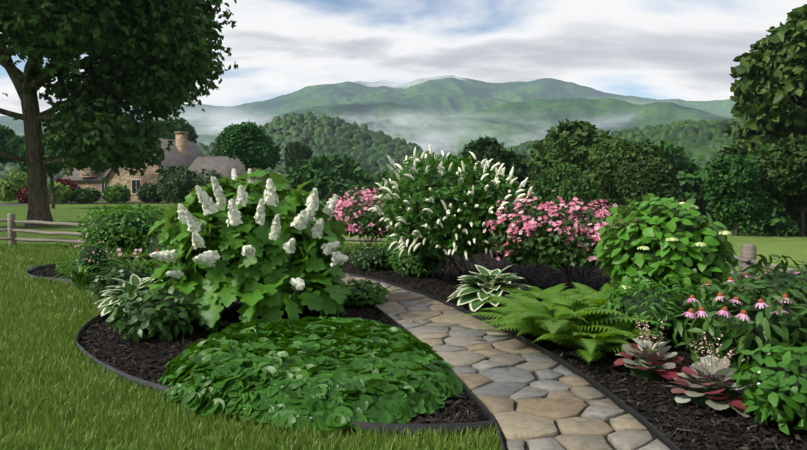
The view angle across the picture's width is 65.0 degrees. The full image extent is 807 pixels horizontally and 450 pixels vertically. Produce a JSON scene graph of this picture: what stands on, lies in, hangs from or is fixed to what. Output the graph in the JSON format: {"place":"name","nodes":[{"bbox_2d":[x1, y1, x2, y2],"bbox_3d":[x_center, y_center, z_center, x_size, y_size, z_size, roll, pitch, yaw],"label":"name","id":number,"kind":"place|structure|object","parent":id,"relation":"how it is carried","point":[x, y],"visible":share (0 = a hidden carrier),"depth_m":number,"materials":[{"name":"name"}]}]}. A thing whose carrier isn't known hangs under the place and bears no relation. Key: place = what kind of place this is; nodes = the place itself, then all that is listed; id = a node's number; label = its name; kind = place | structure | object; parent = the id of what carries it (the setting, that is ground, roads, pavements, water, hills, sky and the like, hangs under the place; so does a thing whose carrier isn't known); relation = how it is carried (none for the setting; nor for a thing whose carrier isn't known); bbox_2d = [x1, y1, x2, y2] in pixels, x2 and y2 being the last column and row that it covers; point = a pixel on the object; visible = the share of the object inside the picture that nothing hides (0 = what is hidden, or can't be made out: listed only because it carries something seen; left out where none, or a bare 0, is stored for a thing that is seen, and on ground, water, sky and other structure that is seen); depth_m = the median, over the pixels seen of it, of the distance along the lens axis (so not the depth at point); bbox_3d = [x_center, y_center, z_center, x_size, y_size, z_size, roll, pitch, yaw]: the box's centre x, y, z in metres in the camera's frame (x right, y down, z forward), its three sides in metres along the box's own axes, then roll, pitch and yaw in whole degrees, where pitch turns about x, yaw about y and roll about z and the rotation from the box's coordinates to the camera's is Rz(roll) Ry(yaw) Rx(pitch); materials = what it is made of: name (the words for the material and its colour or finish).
{"place":"outdoors","nodes":[
{"label":"outdoors","id":0,"kind":"place"},
{"bbox_2d":[0,203,59,205],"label":"driveway","id":1,"kind":"structure","parent":0,"point":[14,204],"depth_m":51.42,"materials":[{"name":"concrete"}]},
{"bbox_2d":[0,119,376,170],"bbox_3d":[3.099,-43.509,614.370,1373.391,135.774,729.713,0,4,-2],"label":"hill","id":2,"kind":"structure","parent":0,"point":[366,139],"depth_m":667.62,"materials":[{"name":"green plant"}]},
{"bbox_2d":[0,111,442,191],"bbox_3d":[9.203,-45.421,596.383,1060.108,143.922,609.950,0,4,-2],"label":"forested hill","id":3,"kind":"structure","parent":2,"relation":"on","point":[324,136],"depth_m":653.01,"materials":[{"name":"green plant"}]},
{"bbox_2d":[10,115,629,146],"bbox_3d":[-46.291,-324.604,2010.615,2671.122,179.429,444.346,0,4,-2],"label":"mist","id":4,"kind":"structure","parent":0,"point":[222,122],"depth_m":2183.50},
{"bbox_2d":[2,104,722,130],"bbox_3d":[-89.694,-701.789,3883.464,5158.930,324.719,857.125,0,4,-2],"label":"mist","id":5,"kind":"structure","parent":0,"point":[220,112],"depth_m":4144.96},
{"bbox_2d":[0,76,735,154],"bbox_3d":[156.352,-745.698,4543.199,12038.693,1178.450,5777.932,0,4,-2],"label":"mountain","id":6,"kind":"structure","parent":0,"point":[450,96],"depth_m":5501.05,"materials":[{"name":"green plant"}]},
{"bbox_2d":[204,137,544,160],"bbox_3d":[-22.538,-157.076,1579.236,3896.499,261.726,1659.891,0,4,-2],"label":"mist","id":7,"kind":"structure","parent":0,"point":[437,151],"depth_m":2064.58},
{"bbox_2d":[291,74,461,86],"bbox_3d":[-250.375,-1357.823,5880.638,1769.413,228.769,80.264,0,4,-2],"label":"cloud","id":8,"kind":"structure","parent":0,"point":[403,80],"depth_m":5923.14,"materials":[{"name":"white"}]},
{"bbox_2d":[0,199,806,449],"bbox_3d":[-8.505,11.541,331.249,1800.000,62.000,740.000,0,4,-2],"label":"lawn","id":9,"kind":"structure","parent":0,"point":[794,248],"depth_m":15.07,"materials":[{"name":"green plant"}]},
{"bbox_2d":[0,124,24,164],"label":"tree","id":10,"kind":"object","parent":9,"relation":"on","point":[10,143],"visible":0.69,"depth_m":59.68,"materials":[{"name":"green plant"}]},
{"bbox_2d":[0,165,26,200],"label":"shrub","id":11,"kind":"object","parent":9,"relation":"on","point":[16,170],"depth_m":56.91,"materials":[{"name":"green plant"}]},
{"bbox_2d":[17,134,81,208],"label":"dogwood tree","id":12,"kind":"object","parent":9,"relation":"on","point":[51,170],"visible":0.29,"depth_m":42.31,"materials":[{"name":"green plant"}]},
{"bbox_2d":[44,120,67,171],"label":"tree","id":13,"kind":"object","parent":9,"relation":"on","point":[54,126],"visible":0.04,"depth_m":76.86,"materials":[{"name":"green plant"}]},
{"bbox_2d":[55,178,80,202],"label":"shrub","id":14,"kind":"object","parent":9,"relation":"on","point":[73,185],"depth_m":56.73,"materials":[{"name":"red plant"}]},
{"bbox_2d":[4,202,181,203],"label":"driveway","id":15,"kind":"structure","parent":9,"relation":"on","point":[109,203],"depth_m":54.30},
{"bbox_2d":[0,172,26,201],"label":"shrub","id":16,"kind":"object","parent":15,"relation":"on","point":[9,189],"depth_m":54.33,"materials":[{"name":"green plant"}]},
{"bbox_2d":[16,187,27,203],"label":"shrub","id":17,"kind":"object","parent":15,"relation":"on","point":[22,196],"depth_m":53.48,"materials":[{"name":"red plant"}]},
{"bbox_2d":[47,181,72,203],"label":"shrub","id":18,"kind":"object","parent":15,"relation":"on","point":[64,193],"depth_m":53.14,"materials":[{"name":"green plant"}]},
{"bbox_2d":[71,187,100,203],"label":"shrub","id":19,"kind":"object","parent":15,"relation":"on","point":[86,195],"depth_m":53.73,"materials":[{"name":"green plant"}]},
{"bbox_2d":[100,182,131,203],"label":"shrub","id":20,"kind":"object","parent":15,"relation":"on","point":[115,194],"depth_m":54.13,"materials":[{"name":"green plant"}]},
{"bbox_2d":[136,182,162,202],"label":"shrub","id":21,"kind":"object","parent":15,"relation":"on","point":[147,193],"depth_m":55.31,"materials":[{"name":"green plant"}]},
{"bbox_2d":[195,168,226,186],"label":"shrub","id":22,"kind":"object","parent":15,"relation":"on","point":[208,179],"depth_m":56.68,"materials":[{"name":"green plant"}]},
{"bbox_2d":[0,0,237,226],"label":"oak tree","id":23,"kind":"object","parent":9,"relation":"on","point":[154,57],"visible":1,"depth_m":23.53,"materials":[{"name":"green plant"}]},
{"bbox_2d":[72,203,174,254],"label":"green shrub","id":24,"kind":"object","parent":9,"relation":"on","point":[124,231],"visible":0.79,"depth_m":12.72,"materials":[{"name":"green plant"}]},
{"bbox_2d":[62,131,268,200],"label":"stone cottage","id":25,"kind":"structure","parent":9,"relation":"on","point":[190,156],"depth_m":64.44,"materials":[{"name":"beige stone"}]},
{"bbox_2d":[145,117,198,143],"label":"tree","id":26,"kind":"object","parent":9,"relation":"on","point":[181,125],"visible":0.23,"depth_m":92.98,"materials":[{"name":"green plant"}]},
{"bbox_2d":[156,165,204,203],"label":"shrub","id":27,"kind":"object","parent":9,"relation":"on","point":[178,184],"depth_m":48.75,"materials":[{"name":"green plant"}]},
{"bbox_2d":[215,124,238,155],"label":"tree","id":28,"kind":"object","parent":9,"relation":"on","point":[221,137],"depth_m":86.29,"materials":[{"name":"green plant"}]},
{"bbox_2d":[211,123,242,155],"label":"tree","id":29,"kind":"object","parent":9,"relation":"on","point":[215,151],"visible":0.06,"depth_m":106.57,"materials":[{"name":"green plant"}]},
{"bbox_2d":[0,242,502,449],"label":"lawn grass","id":30,"kind":"structure","parent":9,"relation":"on","point":[32,300],"depth_m":4.67,"materials":[{"name":"green plant"}]},
{"bbox_2d":[221,120,281,171],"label":"lawn tree","id":31,"kind":"object","parent":9,"relation":"on","point":[248,144],"visible":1,"depth_m":43.25,"materials":[{"name":"green plant"}]},
{"bbox_2d":[29,259,489,433],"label":"bed mulch","id":32,"kind":"object","parent":9,"relation":"on","point":[149,359],"visible":0.15,"depth_m":6.33,"materials":[{"name":"black wood"}]},
{"bbox_2d":[54,263,102,287],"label":"iris tuft","id":33,"kind":"object","parent":32,"relation":"on","point":[79,276],"visible":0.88,"depth_m":9.91,"materials":[{"name":"green plant"}]},
{"bbox_2d":[54,257,115,275],"bbox_3d":[-5.710,0.727,11.348,1.069,0.364,0.947,0,4,-2],"label":"perennial mound","id":34,"kind":"object","parent":32,"relation":"on","point":[72,262],"visible":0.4,"depth_m":11.19,"materials":[{"name":"green plant"}]},
{"bbox_2d":[73,237,114,274],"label":"flowering shrub","id":35,"kind":"object","parent":32,"relation":"on","point":[94,254],"visible":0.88,"depth_m":10.61,"materials":[{"name":"green plant"}]},
{"bbox_2d":[86,261,153,299],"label":"perennial","id":36,"kind":"object","parent":32,"relation":"on","point":[122,272],"visible":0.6,"depth_m":8.66,"materials":[{"name":"green plant"}]},
{"bbox_2d":[95,248,159,276],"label":"flowers","id":37,"kind":"object","parent":32,"relation":"on","point":[123,261],"visible":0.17,"depth_m":10.30,"materials":[{"name":"green plant"}]},
{"bbox_2d":[93,274,162,315],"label":"hosta plant","id":38,"kind":"object","parent":32,"relation":"on","point":[138,283],"visible":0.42,"depth_m":7.91,"materials":[{"name":"green plant"}]},
{"bbox_2d":[121,255,160,282],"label":"daylily tuft","id":39,"kind":"object","parent":32,"relation":"on","point":[147,265],"visible":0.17,"depth_m":9.57,"materials":[{"name":"green plant"}]},
{"bbox_2d":[139,226,163,263],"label":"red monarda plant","id":40,"kind":"object","parent":32,"relation":"on","point":[153,245],"visible":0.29,"depth_m":11.37,"materials":[{"name":"green plant"}]},
{"bbox_2d":[106,282,203,342],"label":"bergenia plant","id":41,"kind":"object","parent":32,"relation":"on","point":[154,314],"visible":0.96,"depth_m":6.57,"materials":[{"name":"green plant"}]},
{"bbox_2d":[148,168,350,332],"bbox_3d":[-1.860,0.220,7.821,2.461,1.869,2.612,0,4,-2],"label":"oakleaf hydrangea","id":42,"kind":"object","parent":32,"relation":"on","point":[269,245],"visible":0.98,"depth_m":7.17,"materials":[{"name":"green plant"}]},
{"bbox_2d":[157,315,462,433],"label":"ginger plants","id":43,"kind":"object","parent":32,"relation":"on","point":[331,373],"visible":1,"depth_m":4.79,"materials":[{"name":"green plant"}]},
{"bbox_2d":[339,279,389,306],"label":"geranium plant","id":44,"kind":"object","parent":32,"relation":"on","point":[366,294],"visible":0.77,"depth_m":8.41,"materials":[{"name":"green plant"}]},
{"bbox_2d":[284,141,313,171],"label":"tree","id":45,"kind":"object","parent":9,"relation":"on","point":[294,151],"visible":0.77,"depth_m":102.00,"materials":[{"name":"green plant"}]},
{"bbox_2d":[299,178,318,207],"bbox_3d":[-3.486,-0.425,22.355,0.912,2.414,0.909,-1,4,-15],"label":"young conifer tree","id":46,"kind":"object","parent":9,"relation":"on","point":[309,186],"visible":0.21,"depth_m":22.18,"materials":[{"name":"green plant"}]},
{"bbox_2d":[285,152,379,199],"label":"tree","id":47,"kind":"object","parent":9,"relation":"on","point":[335,174],"visible":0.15,"depth_m":51.59,"materials":[{"name":"green plant"}]},
{"bbox_2d":[319,192,354,220],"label":"tree","id":48,"kind":"object","parent":9,"relation":"on","point":[326,198],"depth_m":41.32,"materials":[{"name":"green plant"}]},
{"bbox_2d":[26,256,680,449],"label":"edging strip","id":49,"kind":"object","parent":9,"relation":"on","point":[649,426],"visible":0.25,"depth_m":4.94,"materials":[{"name":"black plastic"}]},
{"bbox_2d":[323,187,394,249],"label":"azalea shrub","id":50,"kind":"object","parent":9,"relation":"on","point":[354,215],"visible":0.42,"depth_m":14.46,"materials":[{"name":"pink plant"}]},
{"bbox_2d":[368,170,402,183],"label":"tree","id":51,"kind":"object","parent":9,"relation":"on","point":[379,176],"visible":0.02,"depth_m":58.53,"materials":[{"name":"green plant"}]},
{"bbox_2d":[356,175,416,205],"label":"tree","id":52,"kind":"object","parent":9,"relation":"on","point":[380,190],"depth_m":42.85,"materials":[{"name":"green plant"}]},
{"bbox_2d":[0,213,802,291],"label":"fence","id":53,"kind":"object","parent":9,"relation":"on","point":[747,258],"visible":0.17,"depth_m":16.21,"materials":[{"name":"brown wood"}]},
{"bbox_2d":[457,135,530,193],"bbox_3d":[5.781,1.033,40.557,4.653,13.175,4.924,1,4,9],"label":"tree","id":54,"kind":"object","parent":9,"relation":"on","point":[488,148],"visible":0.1,"depth_m":39.16,"materials":[{"name":"green plant"}]},
{"bbox_2d":[342,274,669,449],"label":"path flagstones","id":55,"kind":"object","parent":9,"relation":"on","point":[505,369],"visible":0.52,"depth_m":5.04,"materials":[{"name":"beige stone"}]},
{"bbox_2d":[502,146,531,188],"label":"tree","id":56,"kind":"object","parent":9,"relation":"on","point":[512,150],"depth_m":41.39,"materials":[{"name":"green plant"}]},
{"bbox_2d":[397,303,659,449],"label":"path joints","id":57,"kind":"object","parent":9,"relation":"on","point":[535,376],"visible":0.1,"depth_m":4.45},
{"bbox_2d":[529,161,601,209],"bbox_3d":[6.265,-0.227,24.175,2.540,4.276,2.533,3,5,37],"label":"tree","id":58,"kind":"object","parent":9,"relation":"on","point":[567,182],"visible":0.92,"depth_m":23.39,"materials":[{"name":"green plant"}]},
{"bbox_2d":[338,251,806,449],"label":"bed mulch","id":59,"kind":"object","parent":9,"relation":"on","point":[689,425],"visible":0.29,"depth_m":5.22,"materials":[{"name":"black wood"}]},
{"bbox_2d":[349,244,394,271],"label":"shrub","id":60,"kind":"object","parent":59,"relation":"on","point":[374,258],"depth_m":11.92,"materials":[{"name":"green plant"}]},
{"bbox_2d":[388,250,450,276],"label":"shrub","id":61,"kind":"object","parent":59,"relation":"on","point":[419,264],"depth_m":11.09,"materials":[{"name":"green plant"}]},
{"bbox_2d":[368,144,535,281],"bbox_3d":[0.958,-0.215,10.772,3.108,2.346,2.391,-2,4,-25],"label":"white flowering shrub","id":62,"kind":"object","parent":59,"relation":"on","point":[443,213],"visible":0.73,"depth_m":10.06,"materials":[{"name":"green plant"}]},
{"bbox_2d":[445,265,530,311],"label":"hosta plant","id":63,"kind":"object","parent":59,"relation":"on","point":[485,282],"visible":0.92,"depth_m":8.38,"materials":[{"name":"green plant"}]},
{"bbox_2d":[472,283,586,311],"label":"fern plant","id":64,"kind":"object","parent":59,"relation":"on","point":[553,290],"visible":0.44,"depth_m":8.17,"materials":[{"name":"green plant"}]},
{"bbox_2d":[483,190,637,291],"bbox_3d":[2.595,0.248,9.678,2.736,1.546,1.978,0,4,-2],"label":"azalea shrub","id":65,"kind":"object","parent":59,"relation":"on","point":[546,234],"visible":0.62,"depth_m":9.17,"materials":[{"name":"pink plant"}]},
{"bbox_2d":[457,289,676,343],"bbox_3d":[1.603,0.963,6.641,1.990,0.448,2.204,-1,4,-20],"label":"fern plant","id":66,"kind":"object","parent":59,"relation":"on","point":[525,309],"visible":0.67,"depth_m":6.38,"materials":[{"name":"green plant"}]},
{"bbox_2d":[511,303,685,366],"bbox_3d":[1.835,1.047,6.044,1.519,0.362,1.566,-1,4,-16],"label":"fern plant","id":67,"kind":"object","parent":59,"relation":"on","point":[587,339],"visible":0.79,"depth_m":5.94,"materials":[{"name":"green plant"}]},
{"bbox_2d":[522,282,712,327],"bbox_3d":[2.256,0.934,6.957,2.198,0.464,1.820,2,4,27],"label":"fern plant","id":68,"kind":"object","parent":59,"relation":"on","point":[588,291],"visible":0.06,"depth_m":7.16,"materials":[{"name":"green plant"}]},
{"bbox_2d":[609,315,687,380],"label":"heuchera plant","id":69,"kind":"object","parent":59,"relation":"on","point":[650,365],"visible":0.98,"depth_m":5.32,"materials":[{"name":"grey plant"}]},
{"bbox_2d":[596,274,715,343],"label":"leafy shrub","id":70,"kind":"object","parent":59,"relation":"on","point":[640,301],"visible":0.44,"depth_m":6.20,"materials":[{"name":"green plant"}]},
{"bbox_2d":[594,193,739,307],"bbox_3d":[3.039,0.331,7.445,1.568,1.404,1.585,-4,5,-45],"label":"hydrangea shrub","id":71,"kind":"object","parent":59,"relation":"on","point":[656,245],"visible":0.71,"depth_m":6.99,"materials":[{"name":"green plant"}]},
{"bbox_2d":[663,329,758,417],"bbox_3d":[2.308,1.057,4.701,0.654,0.514,0.698,-2,4,-26],"label":"heuchera plant","id":72,"kind":"object","parent":59,"relation":"on","point":[716,392],"visible":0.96,"depth_m":4.65,"materials":[{"name":"grey plant"}]},
{"bbox_2d":[659,263,806,371],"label":"echinacea plants","id":73,"kind":"object","parent":59,"relation":"on","point":[738,321],"visible":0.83,"depth_m":5.47,"materials":[{"name":"green plant"}]},
{"bbox_2d":[720,254,806,352],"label":"tall perennial plant","id":74,"kind":"object","parent":59,"relation":"on","point":[783,278],"visible":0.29,"depth_m":5.86,"materials":[{"name":"green plant"}]},
{"bbox_2d":[725,343,806,434],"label":"leafy shrub","id":75,"kind":"object","parent":59,"relation":"on","point":[780,389],"visible":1,"depth_m":4.06,"materials":[{"name":"green plant"}]},
{"bbox_2d":[524,118,634,218],"bbox_3d":[10.338,1.204,35.945,5.177,14.166,6.670,-2,4,-31],"label":"tree","id":76,"kind":"object","parent":9,"relation":"on","point":[581,144],"visible":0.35,"depth_m":34.81,"materials":[{"name":"green plant"}]},
{"bbox_2d":[591,139,675,201],"bbox_3d":[9.443,-0.489,26.087,3.072,6.026,3.050,2,4,24],"label":"tree","id":77,"kind":"object","parent":9,"relation":"on","point":[609,165],"visible":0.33,"depth_m":25.22,"materials":[{"name":"green plant"}]},
{"bbox_2d":[613,158,682,209],"bbox_3d":[8.357,-0.096,21.753,2.136,4.323,1.904,1,4,20],"label":"tree","id":78,"kind":"object","parent":9,"relation":"on","point":[636,180],"visible":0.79,"depth_m":21.14,"materials":[{"name":"green plant"}]},
{"bbox_2d":[628,138,709,216],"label":"tree","id":79,"kind":"object","parent":9,"relation":"on","point":[686,179],"visible":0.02,"depth_m":41.55,"materials":[{"name":"green plant"}]},
{"bbox_2d":[699,152,776,235],"bbox_3d":[10.522,0.041,20.328,2.312,4.672,2.361,-3,5,-39],"label":"tree","id":80,"kind":"object","parent":9,"relation":"on","point":[732,191],"visible":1,"depth_m":19.58,"materials":[{"name":"green plant"}]},
{"bbox_2d":[715,117,769,156],"bbox_3d":[24.649,2.064,37.275,10.694,20.203,9.988,-1,4,-19],"label":"tree","id":81,"kind":"object","parent":9,"relation":"on","point":[746,140],"visible":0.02,"depth_m":38.06,"materials":[{"name":"green plant"}]},
{"bbox_2d":[714,144,806,236],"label":"tree","id":82,"kind":"object","parent":9,"relation":"on","point":[779,223],"visible":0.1,"depth_m":29.90,"materials":[{"name":"green plant"}]},
{"bbox_2d":[729,4,806,152],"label":"tree","id":83,"kind":"object","parent":9,"relation":"on","point":[769,90],"visible":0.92,"depth_m":27.73,"materials":[{"name":"green plant"}]},
{"bbox_2d":[751,132,806,236],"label":"tree","id":84,"kind":"object","parent":9,"relation":"on","point":[782,166],"visible":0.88,"depth_m":20.10,"materials":[{"name":"green plant"}]},
{"bbox_2d":[779,202,806,233],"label":"tree","id":85,"kind":"object","parent":9,"relation":"on","point":[791,209],"visible":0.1,"depth_m":22.23,"materials":[{"name":"green plant"}]},
{"bbox_2d":[788,205,806,231],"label":"tree","id":86,"kind":"object","parent":9,"relation":"on","point":[796,221],"visible":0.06,"depth_m":22.50,"materials":[{"name":"green plant"}]},
{"bbox_2d":[0,0,806,115],"label":"sky","id":87,"kind":"structure","parent":0,"point":[686,50],"materials":[{"name":"white"}]},
{"bbox_2d":[378,233,438,264],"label":"shrub","id":88,"kind":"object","parent":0,"point":[392,248],"depth_m":12.27,"materials":[{"name":"green plant"}]},
{"bbox_2d":[418,138,435,150],"bbox_3d":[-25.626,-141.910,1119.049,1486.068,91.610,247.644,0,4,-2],"label":"mist","id":89,"kind":"structure","parent":0,"point":[424,146],"depth_m":1241.54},
{"bbox_2d":[195,98,735,155],"bbox_3d":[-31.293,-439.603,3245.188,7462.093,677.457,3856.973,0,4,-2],"label":"mountain","id":90,"kind":"structure","parent":0,"point":[602,114],"depth_m":3939.81,"materials":[{"name":"green plant"}]},
{"bbox_3d":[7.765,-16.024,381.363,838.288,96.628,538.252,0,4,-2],"label":"hill","id":91,"kind":"structure","parent":0,"visible":0},
{"bbox_2d":[506,118,741,172],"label":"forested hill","id":92,"kind":"structure","parent":91,"relation":"on","point":[702,142],"depth_m":419.99,"materials":[{"name":"green plant"}]}
]}

